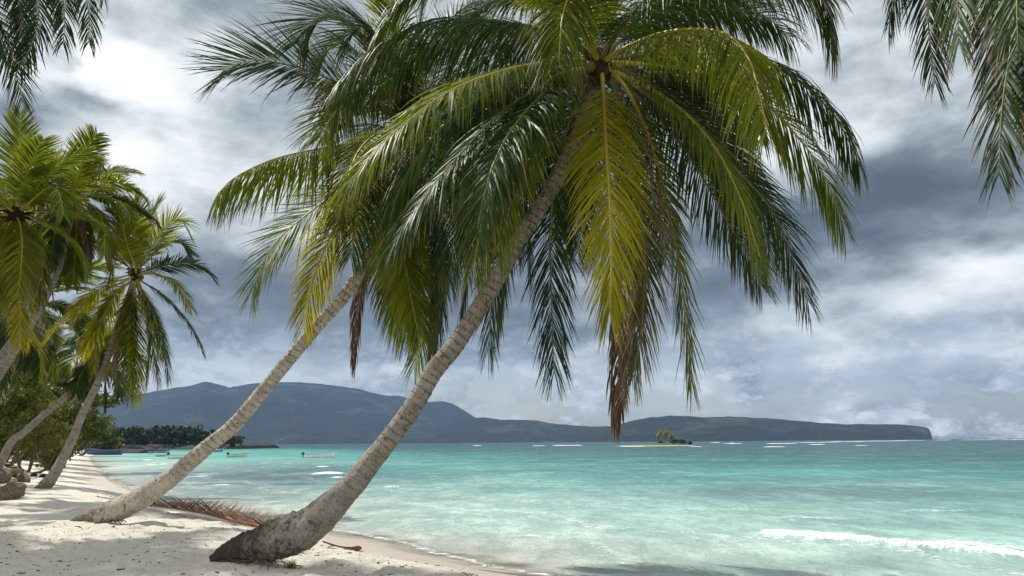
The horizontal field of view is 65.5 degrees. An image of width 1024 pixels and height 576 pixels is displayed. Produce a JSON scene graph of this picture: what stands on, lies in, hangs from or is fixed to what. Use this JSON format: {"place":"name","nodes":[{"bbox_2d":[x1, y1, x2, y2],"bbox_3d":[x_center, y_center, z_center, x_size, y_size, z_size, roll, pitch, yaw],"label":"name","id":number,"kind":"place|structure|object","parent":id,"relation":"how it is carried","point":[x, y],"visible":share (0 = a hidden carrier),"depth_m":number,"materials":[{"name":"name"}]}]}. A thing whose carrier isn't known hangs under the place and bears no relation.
{"place":"outdoors","nodes":[
{"label":"outdoors","id":0,"kind":"place"},
{"bbox_2d":[84,449,165,452],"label":"rocky shore","id":1,"kind":"structure","parent":0,"point":[135,450],"depth_m":225.74,"materials":[{"name":"stone"}]},
{"bbox_2d":[100,434,124,449],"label":"broadleaf tree","id":2,"kind":"object","parent":1,"relation":"on","point":[119,439],"visible":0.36,"depth_m":231.44,"materials":[{"name":"green plant"}]},
{"bbox_2d":[85,444,279,449],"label":"rocky shore","id":3,"kind":"structure","parent":0,"point":[191,446],"depth_m":376.12,"materials":[{"name":"stone"}]},
{"bbox_2d":[107,424,244,446],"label":"distant forest","id":4,"kind":"object","parent":3,"relation":"on","point":[172,435],"visible":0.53,"depth_m":384.30,"materials":[{"name":"green plant"}]},
{"bbox_2d":[0,453,559,575],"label":"beach sand","id":5,"kind":"structure","parent":0,"point":[82,483],"depth_m":13.50,"materials":[{"name":"beige sand"}]},
{"bbox_2d":[0,467,22,483],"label":"rock","id":6,"kind":"object","parent":5,"relation":"on","point":[7,475],"visible":0.59,"depth_m":35.34,"materials":[{"name":"stone"}]},
{"bbox_2d":[0,480,26,500],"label":"rock","id":7,"kind":"object","parent":5,"relation":"on","point":[12,490],"visible":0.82,"depth_m":23.01,"materials":[{"name":"brown stone"}]},
{"bbox_2d":[0,385,43,455],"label":"beach shrub","id":8,"kind":"object","parent":5,"relation":"on","point":[3,426],"visible":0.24,"depth_m":49.02,"materials":[{"name":"green plant"}]},
{"bbox_2d":[14,472,30,482],"bbox_3d":[-22.515,8.750,36.645,0.782,0.555,0.563,-9,-14,37],"label":"rock","id":9,"kind":"object","parent":5,"relation":"on","point":[23,477],"visible":0.67,"depth_m":36.51,"materials":[{"name":"stone"}]},
{"bbox_2d":[0,362,72,469],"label":"beach shrub","id":10,"kind":"object","parent":5,"relation":"on","point":[30,415],"visible":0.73,"depth_m":45.22,"materials":[{"name":"green plant"}]},
{"bbox_2d":[0,363,78,462],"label":"broadleaf tree","id":11,"kind":"object","parent":5,"relation":"on","point":[58,394],"visible":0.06,"depth_m":77.31,"materials":[{"name":"green plant"}]},
{"bbox_2d":[2,370,82,472],"bbox_3d":[-32.711,9.090,54.353,6.005,7.190,6.267,0,-11,0],"label":"beach shrub","id":12,"kind":"object","parent":5,"relation":"on","point":[61,441],"visible":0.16,"depth_m":53.73,"materials":[{"name":"green plant"}]},
{"bbox_2d":[0,229,96,403],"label":"coconut palm","id":13,"kind":"object","parent":5,"relation":"on","point":[37,343],"visible":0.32,"depth_m":34.21,"materials":[{"name":"green plant"}]},
{"bbox_2d":[10,366,91,460],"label":"broadleaf tree","id":14,"kind":"object","parent":5,"relation":"on","point":[60,384],"visible":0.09,"depth_m":92.02,"materials":[{"name":"green plant"}]},
{"bbox_2d":[0,0,109,118],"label":"coconut palm","id":15,"kind":"object","parent":5,"relation":"on","point":[24,47],"visible":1,"depth_m":13.26,"materials":[{"name":"green plant"}]},
{"bbox_2d":[0,227,124,392],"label":"coconut palm","id":16,"kind":"object","parent":5,"relation":"on","point":[52,366],"visible":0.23,"depth_m":40.76,"materials":[{"name":"green plant"}]},
{"bbox_2d":[0,101,125,366],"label":"coconut palm","id":17,"kind":"object","parent":5,"relation":"on","point":[24,256],"visible":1,"depth_m":24.91,"materials":[{"name":"green plant"}]},
{"bbox_2d":[32,397,107,470],"bbox_3d":[-37.131,11.975,64.928,6.976,6.286,4.664,-2,-11,9],"label":"beach shrub","id":18,"kind":"object","parent":5,"relation":"on","point":[92,432],"visible":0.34,"depth_m":64.68,"materials":[{"name":"green plant"}]},
{"bbox_2d":[0,323,151,468],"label":"coconut palm","id":19,"kind":"object","parent":5,"relation":"on","point":[80,383],"visible":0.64,"depth_m":35.37,"materials":[{"name":"green plant"}]},
{"bbox_2d":[37,391,120,452],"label":"broadleaf tree","id":20,"kind":"object","parent":5,"relation":"on","point":[99,402],"visible":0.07,"depth_m":121.81,"materials":[{"name":"green plant"}]},
{"bbox_2d":[0,122,163,381],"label":"coconut palm","id":21,"kind":"object","parent":5,"relation":"on","point":[66,260],"visible":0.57,"depth_m":28.80,"materials":[{"name":"green plant"}]},
{"bbox_2d":[45,294,125,467],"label":"coconut palm","id":22,"kind":"object","parent":5,"relation":"on","point":[70,341],"visible":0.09,"depth_m":71.56,"materials":[{"name":"green plant"}]},
{"bbox_2d":[73,406,117,455],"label":"broadleaf tree","id":23,"kind":"object","parent":5,"relation":"on","point":[104,437],"visible":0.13,"depth_m":167.00,"materials":[{"name":"green plant"}]},
{"bbox_2d":[88,425,119,449],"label":"broadleaf tree","id":24,"kind":"object","parent":5,"relation":"on","point":[110,442],"visible":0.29,"depth_m":228.83,"materials":[{"name":"green plant"}]},
{"bbox_2d":[85,448,122,454],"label":"rowing boat","id":25,"kind":"object","parent":5,"relation":"on","point":[102,452],"visible":0.82,"depth_m":191.04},
{"bbox_2d":[34,188,220,488],"bbox_3d":[-14.955,1.701,30.566,5.809,12.338,5.857,9,-15,-41],"label":"coconut palm","id":26,"kind":"object","parent":5,"relation":"on","point":[132,256],"visible":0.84,"depth_m":30.46,"materials":[{"name":"green plant"}]},
{"bbox_2d":[149,492,283,526],"bbox_3d":[-7.033,5.047,18.459,1.104,0.596,8.142,8,-14,-39],"label":"fallen frond","id":27,"kind":"object","parent":5,"relation":"on","point":[230,514],"visible":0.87,"depth_m":17.81,"materials":[{"name":"brown plant"}]},
{"bbox_2d":[0,496,477,575],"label":"leaf litter","id":28,"kind":"object","parent":5,"relation":"on","point":[206,545],"visible":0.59,"depth_m":11.43,"materials":[{"name":"brown plant"}]},
{"bbox_2d":[284,558,300,568],"bbox_3d":[-2.820,3.546,10.224,0.292,0.141,0.181,-8,-13,33],"label":"grass tuft","id":29,"kind":"object","parent":5,"relation":"on","point":[292,565],"visible":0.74,"depth_m":10.22,"materials":[{"name":"green plant"}]},
{"bbox_2d":[70,0,596,523],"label":"coconut palm","id":30,"kind":"object","parent":5,"relation":"on","point":[404,294],"visible":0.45,"depth_m":15.22,"materials":[{"name":"green plant"}]},
{"bbox_2d":[322,541,361,550],"bbox_3d":[-3.132,4.806,14.871,0.104,0.566,3.423,0,-11,0],"label":"palm spathe","id":31,"kind":"object","parent":5,"relation":"on","point":[355,548],"visible":0.92,"depth_m":15.20},
{"bbox_2d":[209,0,869,569],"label":"coconut palm","id":32,"kind":"object","parent":5,"relation":"on","point":[691,102],"visible":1,"depth_m":10.81,"materials":[{"name":"green plant"}]},
{"bbox_2d":[880,0,1023,213],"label":"coconut palm","id":33,"kind":"object","parent":5,"relation":"on","point":[1006,50],"visible":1,"depth_m":7.58,"materials":[{"name":"green plant"}]},
{"bbox_2d":[96,382,475,443],"bbox_3d":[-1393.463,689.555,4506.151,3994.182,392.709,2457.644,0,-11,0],"label":"hills","id":34,"kind":"structure","parent":0,"point":[297,413],"depth_m":3989.20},
{"bbox_2d":[372,417,610,443],"bbox_3d":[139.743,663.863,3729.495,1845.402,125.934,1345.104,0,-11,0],"label":"hills","id":35,"kind":"structure","parent":0,"point":[483,430],"depth_m":3416.28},
{"bbox_2d":[0,0,1023,438],"label":"sky","id":36,"kind":"structure","parent":0,"point":[924,326],"materials":[{"name":"grey"}]},
{"bbox_2d":[89,438,1023,575],"bbox_3d":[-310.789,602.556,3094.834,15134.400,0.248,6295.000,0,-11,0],"label":"water","id":37,"kind":"structure","parent":0,"point":[943,507],"depth_m":32.25,"materials":[{"name":"teal liquid"}]},
{"bbox_2d":[148,450,169,452],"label":"rowing boat","id":38,"kind":"object","parent":37,"relation":"on","point":[166,451],"visible":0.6,"depth_m":218.20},
{"bbox_2d":[155,453,166,456],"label":"rowing boat","id":39,"kind":"object","parent":37,"relation":"on","point":[160,455],"visible":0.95,"depth_m":158.00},
{"bbox_2d":[167,452,185,458],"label":"rowing boat","id":40,"kind":"object","parent":37,"relation":"on","point":[174,456],"visible":0.51,"depth_m":130.81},
{"bbox_2d":[226,452,247,456],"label":"rowing boat","id":41,"kind":"object","parent":37,"relation":"on","point":[237,455],"visible":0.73,"depth_m":143.11,"materials":[{"name":"wood"}]},
{"bbox_2d":[301,452,342,457],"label":"rowing boat","id":42,"kind":"object","parent":37,"relation":"on","point":[329,455],"visible":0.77,"depth_m":130.69,"materials":[{"name":"wood"}]},
{"bbox_2d":[474,439,1023,446],"bbox_3d":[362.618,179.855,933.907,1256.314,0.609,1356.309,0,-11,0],"label":"reef surf","id":43,"kind":"structure","parent":37,"relation":"on","point":[768,443],"depth_m":520.79,"materials":[{"name":"liquid"}]},
{"bbox_2d":[622,443,692,445],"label":"islet ground","id":44,"kind":"structure","parent":0,"point":[662,444],"depth_m":360.15,"materials":[{"name":"beige sand"}]},
{"bbox_2d":[654,429,661,441],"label":"coconut palm","id":45,"kind":"object","parent":44,"relation":"on","point":[658,435],"visible":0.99,"depth_m":366.28,"materials":[{"name":"green plant"}]},
{"bbox_2d":[662,427,668,437],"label":"coconut palm","id":46,"kind":"object","parent":44,"relation":"on","point":[664,431],"visible":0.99,"depth_m":366.61,"materials":[{"name":"green plant"}]},
{"bbox_2d":[667,431,674,443],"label":"coconut palm","id":47,"kind":"object","parent":44,"relation":"on","point":[671,436],"visible":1,"depth_m":366.28,"materials":[{"name":"green plant"}]},
{"bbox_2d":[669,439,678,443],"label":"islet bush","id":48,"kind":"object","parent":44,"relation":"on","point":[675,441],"visible":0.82,"depth_m":367.38,"materials":[{"name":"green plant"}]},
{"bbox_2d":[678,438,686,443],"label":"islet bush","id":49,"kind":"object","parent":44,"relation":"on","point":[681,441],"visible":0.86,"depth_m":367.31,"materials":[{"name":"green plant"}]},
{"bbox_2d":[585,416,931,441],"bbox_3d":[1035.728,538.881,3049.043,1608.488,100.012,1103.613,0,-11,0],"label":"headland","id":50,"kind":"structure","parent":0,"point":[693,428],"depth_m":2688.16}
]}

